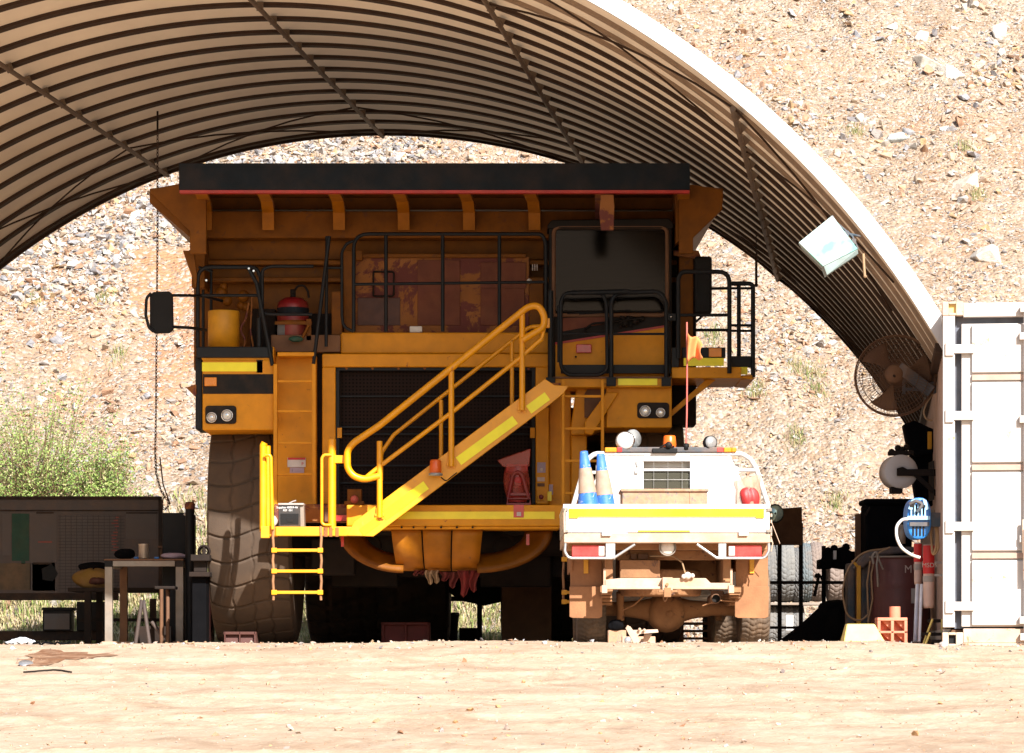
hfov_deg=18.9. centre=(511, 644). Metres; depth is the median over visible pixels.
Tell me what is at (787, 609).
truck tyre
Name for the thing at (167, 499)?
hanging chain
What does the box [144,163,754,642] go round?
haul truck
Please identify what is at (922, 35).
boulder
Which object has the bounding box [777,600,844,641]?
tarpaulin
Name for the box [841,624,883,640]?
wheel chock
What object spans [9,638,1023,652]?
gravel
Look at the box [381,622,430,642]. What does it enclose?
wheel chock
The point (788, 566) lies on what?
truck tyre
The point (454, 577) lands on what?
hanging rag
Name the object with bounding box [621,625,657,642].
trolley jack
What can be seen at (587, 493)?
traffic cone
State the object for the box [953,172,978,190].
boulder
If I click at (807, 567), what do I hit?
truck tyre
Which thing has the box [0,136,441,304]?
rubble
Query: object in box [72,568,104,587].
bag
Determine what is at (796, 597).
truck tyre
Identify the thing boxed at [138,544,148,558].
tin can
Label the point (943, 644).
field stone
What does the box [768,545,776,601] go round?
truck tyre
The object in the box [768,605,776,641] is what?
truck tyre
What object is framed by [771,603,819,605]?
tyre shelf
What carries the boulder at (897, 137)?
on the hillside
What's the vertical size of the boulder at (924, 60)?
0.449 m
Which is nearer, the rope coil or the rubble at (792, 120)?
the rope coil
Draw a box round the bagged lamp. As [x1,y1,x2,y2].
[497,449,530,504]
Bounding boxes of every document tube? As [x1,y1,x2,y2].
[914,543,941,583]
[922,544,942,607]
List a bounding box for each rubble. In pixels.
[0,0,1023,644]
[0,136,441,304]
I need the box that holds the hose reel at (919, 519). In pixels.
[895,498,939,558]
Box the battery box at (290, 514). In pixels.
[277,500,305,526]
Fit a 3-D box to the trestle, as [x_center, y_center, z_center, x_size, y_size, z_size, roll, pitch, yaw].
[-3.976,-0.314,34.246,0.490,0.662,0.708,0,0,0]
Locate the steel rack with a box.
[770,507,844,640]
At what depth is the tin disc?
22.29 m
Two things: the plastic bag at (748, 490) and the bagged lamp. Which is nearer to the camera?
the plastic bag at (748, 490)
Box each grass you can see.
[0,483,572,644]
[19,121,992,514]
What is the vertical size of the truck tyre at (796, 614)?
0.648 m
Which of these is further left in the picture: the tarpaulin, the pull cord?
the pull cord
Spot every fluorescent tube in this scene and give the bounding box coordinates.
[913,584,919,642]
[918,584,922,642]
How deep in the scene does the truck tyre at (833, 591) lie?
44.06 m
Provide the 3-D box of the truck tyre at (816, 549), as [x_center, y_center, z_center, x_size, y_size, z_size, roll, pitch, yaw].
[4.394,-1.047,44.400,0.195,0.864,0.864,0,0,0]
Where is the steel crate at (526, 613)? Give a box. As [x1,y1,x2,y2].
[502,587,550,640]
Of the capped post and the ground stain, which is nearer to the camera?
the ground stain
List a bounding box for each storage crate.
[42,607,76,630]
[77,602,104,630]
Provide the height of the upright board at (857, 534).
1.336 m
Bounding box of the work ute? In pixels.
[559,322,783,642]
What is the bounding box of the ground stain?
[16,649,114,665]
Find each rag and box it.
[5,637,37,643]
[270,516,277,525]
[413,570,424,575]
[425,570,438,584]
[439,572,458,588]
[457,570,479,597]
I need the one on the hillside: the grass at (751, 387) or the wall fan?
the grass at (751, 387)
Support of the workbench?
on the ground at (711, 672)
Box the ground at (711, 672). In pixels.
[0,640,1023,752]
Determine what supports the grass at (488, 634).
on the ground at (711, 672)
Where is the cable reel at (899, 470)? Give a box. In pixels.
[879,444,935,500]
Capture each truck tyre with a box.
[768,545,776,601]
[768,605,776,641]
[775,545,795,602]
[775,605,793,641]
[792,547,804,602]
[792,605,804,629]
[803,543,812,602]
[810,542,823,601]
[826,547,843,600]
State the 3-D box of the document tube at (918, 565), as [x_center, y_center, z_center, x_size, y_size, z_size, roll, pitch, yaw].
[3.645,-0.708,26.933,0.246,0.366,0.073,0,0,0]
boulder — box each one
[49,335,64,344]
[886,132,909,142]
[914,53,940,67]
[915,30,927,41]
[937,64,964,79]
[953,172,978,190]
[970,244,1000,262]
[992,23,1006,38]
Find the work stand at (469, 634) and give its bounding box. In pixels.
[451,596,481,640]
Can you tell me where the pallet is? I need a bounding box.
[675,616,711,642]
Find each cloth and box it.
[114,549,134,558]
[289,336,302,341]
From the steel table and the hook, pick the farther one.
the steel table
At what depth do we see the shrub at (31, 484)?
49.88 m
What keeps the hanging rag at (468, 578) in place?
hanging from the haul truck
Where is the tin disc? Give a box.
[18,660,32,665]
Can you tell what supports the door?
in the shipping container
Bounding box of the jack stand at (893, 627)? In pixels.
[875,606,906,642]
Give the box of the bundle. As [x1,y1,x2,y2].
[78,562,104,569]
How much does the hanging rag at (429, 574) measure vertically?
0.159 m
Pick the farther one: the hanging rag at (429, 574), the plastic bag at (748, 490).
the hanging rag at (429, 574)
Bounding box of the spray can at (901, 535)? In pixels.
[899,525,904,543]
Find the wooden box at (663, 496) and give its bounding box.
[618,489,708,503]
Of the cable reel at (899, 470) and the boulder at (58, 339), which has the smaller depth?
the cable reel at (899, 470)
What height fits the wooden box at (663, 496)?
0.355 m
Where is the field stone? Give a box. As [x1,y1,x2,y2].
[939,641,947,647]
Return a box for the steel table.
[103,559,184,643]
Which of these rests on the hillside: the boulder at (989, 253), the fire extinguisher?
the boulder at (989, 253)
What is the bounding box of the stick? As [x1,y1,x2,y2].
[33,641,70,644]
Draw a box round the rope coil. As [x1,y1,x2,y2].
[930,509,939,554]
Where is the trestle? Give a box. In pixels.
[134,586,177,643]
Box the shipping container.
[920,301,1023,645]
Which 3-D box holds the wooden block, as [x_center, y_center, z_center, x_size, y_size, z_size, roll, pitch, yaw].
[0.911,-0.048,26.750,0.157,0.150,0.300,0,0,0]
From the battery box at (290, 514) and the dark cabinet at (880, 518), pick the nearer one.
the dark cabinet at (880, 518)
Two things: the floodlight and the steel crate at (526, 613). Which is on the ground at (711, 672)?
the steel crate at (526, 613)
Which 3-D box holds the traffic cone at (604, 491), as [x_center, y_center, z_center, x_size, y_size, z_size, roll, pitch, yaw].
[0.835,-1.300,26.820,0.340,0.734,0.340,0,0,0]
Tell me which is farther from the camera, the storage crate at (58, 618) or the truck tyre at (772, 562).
the truck tyre at (772, 562)
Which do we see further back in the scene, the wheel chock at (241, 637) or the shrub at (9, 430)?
the shrub at (9, 430)
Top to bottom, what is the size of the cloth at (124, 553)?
0.121 m
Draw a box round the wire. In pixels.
[23,669,71,672]
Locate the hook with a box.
[862,253,866,277]
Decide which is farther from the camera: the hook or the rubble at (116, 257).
the rubble at (116, 257)
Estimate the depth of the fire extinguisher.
32.95 m
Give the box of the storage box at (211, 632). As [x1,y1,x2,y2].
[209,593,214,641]
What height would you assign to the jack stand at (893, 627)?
0.352 m
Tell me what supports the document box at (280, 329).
on the haul truck
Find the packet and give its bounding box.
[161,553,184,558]
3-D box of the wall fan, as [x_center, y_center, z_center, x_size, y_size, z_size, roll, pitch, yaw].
[3.621,-2.512,28.992,0.783,0.833,0.312,0,0,7]
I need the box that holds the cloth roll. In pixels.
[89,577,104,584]
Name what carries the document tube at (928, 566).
attached to the shipping container
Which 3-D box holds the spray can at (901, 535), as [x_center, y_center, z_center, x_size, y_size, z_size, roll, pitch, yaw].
[3.659,-1.034,28.820,0.058,0.177,0.099,0,0,0]
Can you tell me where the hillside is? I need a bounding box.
[0,0,1023,644]
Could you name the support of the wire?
on the ground at (711, 672)
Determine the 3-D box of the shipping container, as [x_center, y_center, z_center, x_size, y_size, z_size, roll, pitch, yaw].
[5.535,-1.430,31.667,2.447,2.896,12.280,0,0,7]
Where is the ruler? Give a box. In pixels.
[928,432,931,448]
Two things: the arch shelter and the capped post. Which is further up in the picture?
the arch shelter
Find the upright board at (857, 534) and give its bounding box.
[855,514,860,623]
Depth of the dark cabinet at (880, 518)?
30.65 m
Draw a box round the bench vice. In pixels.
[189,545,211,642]
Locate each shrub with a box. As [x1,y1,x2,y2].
[0,351,49,473]
[0,364,151,495]
[41,419,159,495]
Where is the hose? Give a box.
[842,547,913,623]
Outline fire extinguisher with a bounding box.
[275,284,311,339]
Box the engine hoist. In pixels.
[817,543,854,601]
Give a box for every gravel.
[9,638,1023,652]
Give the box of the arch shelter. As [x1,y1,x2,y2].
[0,0,942,424]
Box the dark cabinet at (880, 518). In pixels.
[859,499,911,555]
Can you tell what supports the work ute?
on the ground at (711, 672)
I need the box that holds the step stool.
[922,619,942,643]
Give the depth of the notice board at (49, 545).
37.99 m
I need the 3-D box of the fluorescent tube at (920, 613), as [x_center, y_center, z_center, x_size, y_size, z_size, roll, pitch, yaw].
[3.523,-0.269,26.500,0.027,0.509,0.231,0,0,13]
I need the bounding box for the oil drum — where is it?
[869,556,929,643]
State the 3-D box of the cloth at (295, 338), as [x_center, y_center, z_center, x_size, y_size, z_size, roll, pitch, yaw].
[-2.307,-3.259,32.803,0.157,0.063,0.087,0,0,0]
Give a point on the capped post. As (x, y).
(189, 531)
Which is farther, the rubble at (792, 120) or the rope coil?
the rubble at (792, 120)
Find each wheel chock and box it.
[224,632,258,642]
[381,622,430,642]
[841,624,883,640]
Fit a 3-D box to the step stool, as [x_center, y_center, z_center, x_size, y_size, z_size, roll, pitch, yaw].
[3.607,-0.108,26.400,0.192,0.223,0.600,0,0,0]
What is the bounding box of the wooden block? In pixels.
[607,630,625,642]
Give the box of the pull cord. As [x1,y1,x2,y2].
[754,235,757,286]
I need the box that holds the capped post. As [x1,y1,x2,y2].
[185,502,194,641]
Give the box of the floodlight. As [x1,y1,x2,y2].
[799,215,860,276]
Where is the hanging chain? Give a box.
[154,111,170,509]
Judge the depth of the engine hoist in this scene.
34.00 m
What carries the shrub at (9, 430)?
on the hillside
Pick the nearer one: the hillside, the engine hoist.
the engine hoist
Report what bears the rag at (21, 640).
on the ground at (711, 672)
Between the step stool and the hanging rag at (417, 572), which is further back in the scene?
the hanging rag at (417, 572)
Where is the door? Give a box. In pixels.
[945,306,1023,639]
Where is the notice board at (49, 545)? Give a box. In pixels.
[0,496,162,639]
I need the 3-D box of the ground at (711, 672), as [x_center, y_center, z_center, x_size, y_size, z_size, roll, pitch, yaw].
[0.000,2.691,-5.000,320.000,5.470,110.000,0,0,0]
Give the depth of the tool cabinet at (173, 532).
35.00 m
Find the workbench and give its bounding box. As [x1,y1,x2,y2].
[68,588,158,643]
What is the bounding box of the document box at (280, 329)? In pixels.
[277,325,284,334]
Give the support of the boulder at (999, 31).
on the hillside
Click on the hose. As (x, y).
(862, 565)
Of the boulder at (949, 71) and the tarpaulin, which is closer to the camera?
the tarpaulin
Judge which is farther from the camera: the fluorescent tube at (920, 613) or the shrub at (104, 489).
the shrub at (104, 489)
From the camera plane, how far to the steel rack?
36.47 m
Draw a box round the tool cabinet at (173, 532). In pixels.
[162,513,195,642]
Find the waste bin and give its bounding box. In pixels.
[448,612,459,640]
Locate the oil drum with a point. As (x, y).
(896, 582)
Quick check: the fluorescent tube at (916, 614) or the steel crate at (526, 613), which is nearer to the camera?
the fluorescent tube at (916, 614)
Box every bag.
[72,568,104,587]
[734,474,761,503]
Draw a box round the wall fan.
[854,334,936,421]
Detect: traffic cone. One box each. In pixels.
[578,451,598,503]
[595,453,614,503]
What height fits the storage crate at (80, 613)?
0.360 m
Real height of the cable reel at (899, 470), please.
0.553 m
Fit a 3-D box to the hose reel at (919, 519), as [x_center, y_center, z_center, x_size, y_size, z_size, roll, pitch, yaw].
[3.447,-0.985,26.188,0.401,0.525,0.344,0,0,0]

